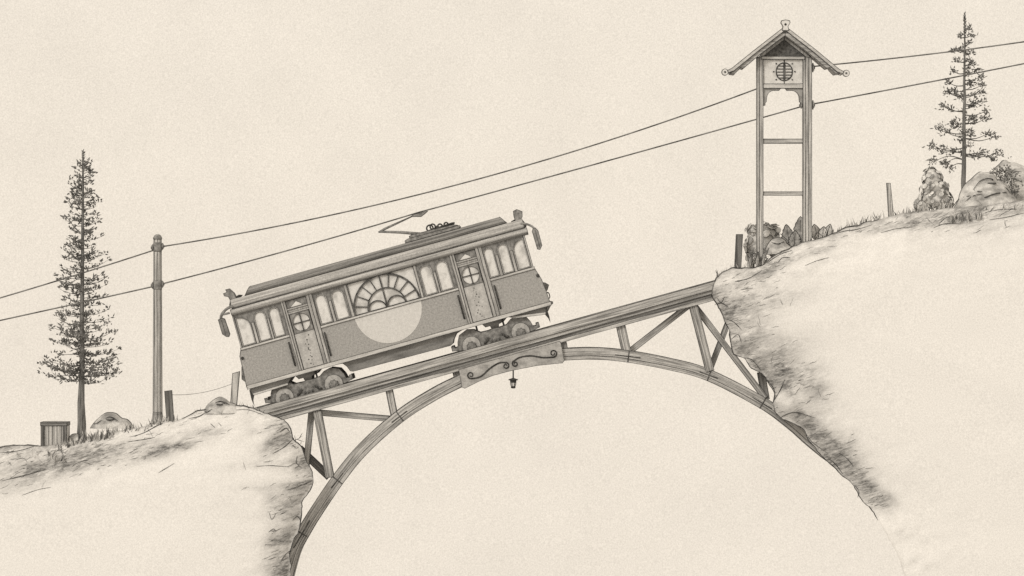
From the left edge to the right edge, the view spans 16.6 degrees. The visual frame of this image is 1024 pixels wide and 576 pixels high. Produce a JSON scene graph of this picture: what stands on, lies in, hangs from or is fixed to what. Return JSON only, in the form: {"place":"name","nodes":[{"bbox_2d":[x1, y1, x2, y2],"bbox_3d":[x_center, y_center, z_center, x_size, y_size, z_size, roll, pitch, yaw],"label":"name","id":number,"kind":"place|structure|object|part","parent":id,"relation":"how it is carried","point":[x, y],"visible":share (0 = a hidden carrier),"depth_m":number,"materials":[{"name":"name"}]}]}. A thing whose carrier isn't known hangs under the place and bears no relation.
{"place":"outdoors","nodes":[
{"label":"outdoors","id":0,"kind":"place"},
{"bbox_2d":[0,405,313,575],"bbox_3d":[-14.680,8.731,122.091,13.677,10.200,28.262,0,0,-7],"label":"hill","id":1,"kind":"structure","parent":0,"point":[197,493],"depth_m":108.73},
{"bbox_2d":[40,421,69,445],"bbox_3d":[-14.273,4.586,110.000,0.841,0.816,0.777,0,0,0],"label":"wooden crate","id":2,"kind":"object","parent":1,"relation":"on","point":[54,432],"visible":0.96,"depth_m":109.65,"materials":[{"name":"grey wood"}]},
{"bbox_2d":[68,433,80,441],"bbox_3d":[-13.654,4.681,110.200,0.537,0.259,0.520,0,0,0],"label":"boulder","id":3,"kind":"object","parent":1,"relation":"on","point":[71,436],"visible":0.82,"depth_m":110.02,"materials":[{"name":"stone"}]},
{"bbox_2d":[37,149,121,435],"bbox_3d":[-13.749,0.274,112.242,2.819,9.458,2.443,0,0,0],"label":"conifer tree","id":4,"kind":"object","parent":1,"relation":"on","point":[80,334],"visible":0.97,"depth_m":112.12,"materials":[{"name":"grey plant"}]},
{"bbox_2d":[90,412,132,428],"bbox_3d":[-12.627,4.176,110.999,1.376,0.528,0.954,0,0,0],"label":"boulder","id":5,"kind":"object","parent":1,"relation":"on","point":[109,420],"visible":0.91,"depth_m":110.64,"materials":[{"name":"stone"}]},
{"bbox_2d":[151,234,164,423],"bbox_3d":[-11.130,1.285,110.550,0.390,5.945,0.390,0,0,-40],"label":"utility pole","id":6,"kind":"object","parent":1,"relation":"on","point":[157,283],"visible":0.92,"depth_m":110.44,"materials":[{"name":"paint"}]},
{"bbox_2d":[0,63,1023,320],"bbox_3d":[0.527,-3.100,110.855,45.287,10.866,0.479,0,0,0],"label":"overhead wire","id":7,"kind":"object","parent":6,"relation":"attached to","point":[508,187],"visible":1,"depth_m":110.77,"materials":[{"name":"grey metal"}]},
{"bbox_2d":[0,41,1023,298],"bbox_3d":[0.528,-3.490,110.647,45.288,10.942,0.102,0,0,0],"label":"overhead wire","id":8,"kind":"object","parent":6,"relation":"attached to","point":[496,173],"visible":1,"depth_m":110.63,"materials":[{"name":"grey metal"}]},
{"bbox_2d":[164,390,173,421],"bbox_3d":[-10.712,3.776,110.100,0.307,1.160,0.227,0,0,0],"label":"fence post","id":9,"kind":"object","parent":1,"relation":"on","point":[168,394],"visible":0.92,"depth_m":109.99,"materials":[{"name":"grey wood"}]},
{"bbox_2d":[203,397,236,413],"bbox_3d":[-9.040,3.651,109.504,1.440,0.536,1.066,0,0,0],"label":"boulder","id":10,"kind":"object","parent":1,"relation":"on","point":[219,405],"visible":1,"depth_m":109.09,"materials":[{"name":"stone"}]},
{"bbox_2d":[230,371,239,403],"bbox_3d":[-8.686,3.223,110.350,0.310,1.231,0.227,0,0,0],"label":"fence post","id":11,"kind":"object","parent":1,"relation":"on","point":[235,386],"visible":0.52,"depth_m":110.25,"materials":[{"name":"grey wood"}]},
{"bbox_2d":[16,200,1022,462],"bbox_3d":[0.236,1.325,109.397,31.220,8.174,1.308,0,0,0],"label":"grass","id":12,"kind":"structure","parent":1,"relation":"on","point":[96,436],"depth_m":109.19,"materials":[{"name":"grey plant"}]},
{"bbox_2d":[256,280,825,575],"bbox_3d":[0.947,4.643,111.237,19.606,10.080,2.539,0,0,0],"label":"arch bridge","id":13,"kind":"structure","parent":1,"relation":"on","point":[547,345],"depth_m":110.11,"materials":[{"name":"metal"}]},
{"bbox_2d":[218,209,552,403],"bbox_3d":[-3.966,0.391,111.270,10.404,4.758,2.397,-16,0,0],"label":"tram","id":14,"kind":"object","parent":13,"relation":"on","point":[436,287],"visible":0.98,"depth_m":110.30,"materials":[{"name":"paint"}]},
{"bbox_3d":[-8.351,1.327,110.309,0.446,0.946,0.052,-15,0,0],"label":"window","id":15,"kind":"part","parent":14,"relation":"part of","materials":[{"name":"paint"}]},
{"bbox_3d":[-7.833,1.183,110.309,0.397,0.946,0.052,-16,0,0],"label":"window","id":16,"kind":"part","parent":14,"relation":"part of","materials":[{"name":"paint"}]},
{"bbox_3d":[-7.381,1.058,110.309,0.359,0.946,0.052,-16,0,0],"label":"window","id":17,"kind":"part","parent":14,"relation":"part of","materials":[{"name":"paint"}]},
{"bbox_3d":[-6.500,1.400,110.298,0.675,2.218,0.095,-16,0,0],"label":"door","id":18,"kind":"part","parent":14,"relation":"part of","materials":[{"name":"paint"}]},
{"bbox_3d":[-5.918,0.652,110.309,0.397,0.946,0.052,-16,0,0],"label":"window","id":19,"kind":"part","parent":14,"relation":"part of","materials":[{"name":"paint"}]},
{"bbox_3d":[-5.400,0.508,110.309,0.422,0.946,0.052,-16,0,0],"label":"window","id":20,"kind":"part","parent":14,"relation":"part of","materials":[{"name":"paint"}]},
{"bbox_3d":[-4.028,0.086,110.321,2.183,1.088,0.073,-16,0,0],"label":"fan window","id":21,"kind":"part","parent":14,"relation":"part of","materials":[{"name":"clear glass"}]},
{"bbox_3d":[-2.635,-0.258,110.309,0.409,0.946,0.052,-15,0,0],"label":"window","id":22,"kind":"part","parent":14,"relation":"part of","materials":[{"name":"glass"}]},
{"bbox_3d":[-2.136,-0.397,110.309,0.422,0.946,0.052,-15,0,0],"label":"window","id":23,"kind":"part","parent":14,"relation":"part of","materials":[{"name":"glass"}]},
{"bbox_3d":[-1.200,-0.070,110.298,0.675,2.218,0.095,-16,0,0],"label":"door","id":24,"kind":"part","parent":14,"relation":"part of","materials":[{"name":"paint"}]},
{"bbox_3d":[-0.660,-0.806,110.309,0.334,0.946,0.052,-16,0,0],"label":"window","id":25,"kind":"part","parent":14,"relation":"part of","materials":[{"name":"glass"}]},
{"bbox_3d":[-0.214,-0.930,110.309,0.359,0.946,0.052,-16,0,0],"label":"window","id":26,"kind":"part","parent":14,"relation":"part of","materials":[{"name":"glass"}]},
{"bbox_3d":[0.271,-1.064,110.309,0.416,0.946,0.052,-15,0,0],"label":"window","id":27,"kind":"part","parent":14,"relation":"part of","materials":[{"name":"glass"}]},
{"bbox_2d":[508,370,517,387],"bbox_3d":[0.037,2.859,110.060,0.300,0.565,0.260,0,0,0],"label":"hanging lantern","id":28,"kind":"object","parent":13,"relation":"hanging from","point":[513,382],"visible":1,"depth_m":110.01,"materials":[{"name":"black metal"}]},
{"bbox_2d":[0,0,1023,575],"label":"sky","id":29,"kind":"structure","parent":0,"point":[195,119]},
{"bbox_2d":[711,200,1023,575],"bbox_3d":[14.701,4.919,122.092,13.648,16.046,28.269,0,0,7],"label":"hill","id":30,"kind":"structure","parent":0,"point":[884,357],"depth_m":108.72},
{"bbox_2d":[734,234,742,267],"bbox_3d":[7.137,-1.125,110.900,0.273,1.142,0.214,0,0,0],"label":"fence post","id":31,"kind":"object","parent":30,"relation":"on","point":[738,248],"visible":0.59,"depth_m":110.80,"materials":[{"name":"grey wood"}]},
{"bbox_2d":[747,248,768,267],"bbox_3d":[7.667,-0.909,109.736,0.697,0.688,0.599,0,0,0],"label":"plant","id":32,"kind":"object","parent":30,"relation":"on","point":[751,258],"visible":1,"depth_m":109.62,"materials":[{"name":"grey plant"}]},
{"bbox_2d":[743,221,780,263],"bbox_3d":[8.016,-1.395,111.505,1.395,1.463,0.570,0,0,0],"label":"bush","id":33,"kind":"object","parent":30,"relation":"on","point":[771,231],"visible":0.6,"depth_m":111.36,"materials":[{"name":"grey plant"}]},
{"bbox_2d":[764,237,791,254],"bbox_3d":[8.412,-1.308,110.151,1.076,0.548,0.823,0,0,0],"label":"boulder","id":34,"kind":"object","parent":30,"relation":"on","point":[776,245],"visible":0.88,"depth_m":109.84,"materials":[{"name":"stone"}]},
{"bbox_2d":[721,19,849,264],"bbox_3d":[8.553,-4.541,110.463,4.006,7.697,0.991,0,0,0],"label":"sign tower","id":35,"kind":"structure","parent":30,"relation":"on","point":[786,57],"depth_m":110.42,"materials":[{"name":"paint"}]},
{"bbox_2d":[781,216,801,245],"bbox_3d":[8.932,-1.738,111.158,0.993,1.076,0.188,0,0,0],"label":"shrub","id":36,"kind":"object","parent":30,"relation":"on","point":[791,237],"visible":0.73,"depth_m":111.12,"materials":[{"name":"grey plant"}]},
{"bbox_2d":[812,224,832,239],"bbox_3d":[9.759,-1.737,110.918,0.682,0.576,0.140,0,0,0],"label":"plant","id":37,"kind":"object","parent":30,"relation":"on","point":[817,231],"visible":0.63,"depth_m":110.91,"materials":[{"name":"grey plant"}]},
{"bbox_2d":[886,183,893,215],"bbox_3d":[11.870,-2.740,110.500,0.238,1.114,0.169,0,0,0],"label":"fence post","id":38,"kind":"object","parent":30,"relation":"on","point":[889,197],"visible":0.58,"depth_m":110.43,"materials":[{"name":"grey wood"}]},
{"bbox_2d":[913,166,953,210],"bbox_3d":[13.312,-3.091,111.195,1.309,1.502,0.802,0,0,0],"label":"shrub","id":39,"kind":"object","parent":30,"relation":"on","point":[935,192],"visible":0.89,"depth_m":111.01,"materials":[{"name":"grey plant"}]},
{"bbox_2d":[922,11,1008,188],"bbox_3d":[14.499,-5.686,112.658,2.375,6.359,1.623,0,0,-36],"label":"conifer tree","id":40,"kind":"object","parent":30,"relation":"on","point":[963,134],"visible":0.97,"depth_m":112.57,"materials":[{"name":"grey plant"}]},
{"bbox_2d":[954,172,1017,207],"bbox_3d":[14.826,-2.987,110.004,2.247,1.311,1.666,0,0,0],"label":"boulder","id":41,"kind":"object","parent":30,"relation":"on","point":[983,188],"visible":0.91,"depth_m":109.38,"materials":[{"name":"stone"}]},
{"bbox_2d":[989,156,1023,197],"bbox_3d":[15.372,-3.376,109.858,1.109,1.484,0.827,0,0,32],"label":"bush","id":42,"kind":"object","parent":30,"relation":"on","point":[1001,169],"visible":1,"depth_m":109.87,"materials":[{"name":"grey plant"}]},
{"bbox_2d":[993,160,1023,200],"bbox_3d":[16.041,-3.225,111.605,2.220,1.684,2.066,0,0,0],"label":"boulder","id":43,"kind":"object","parent":30,"relation":"on","point":[1017,167],"visible":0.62,"depth_m":110.81,"materials":[{"name":"stone"}]}
]}

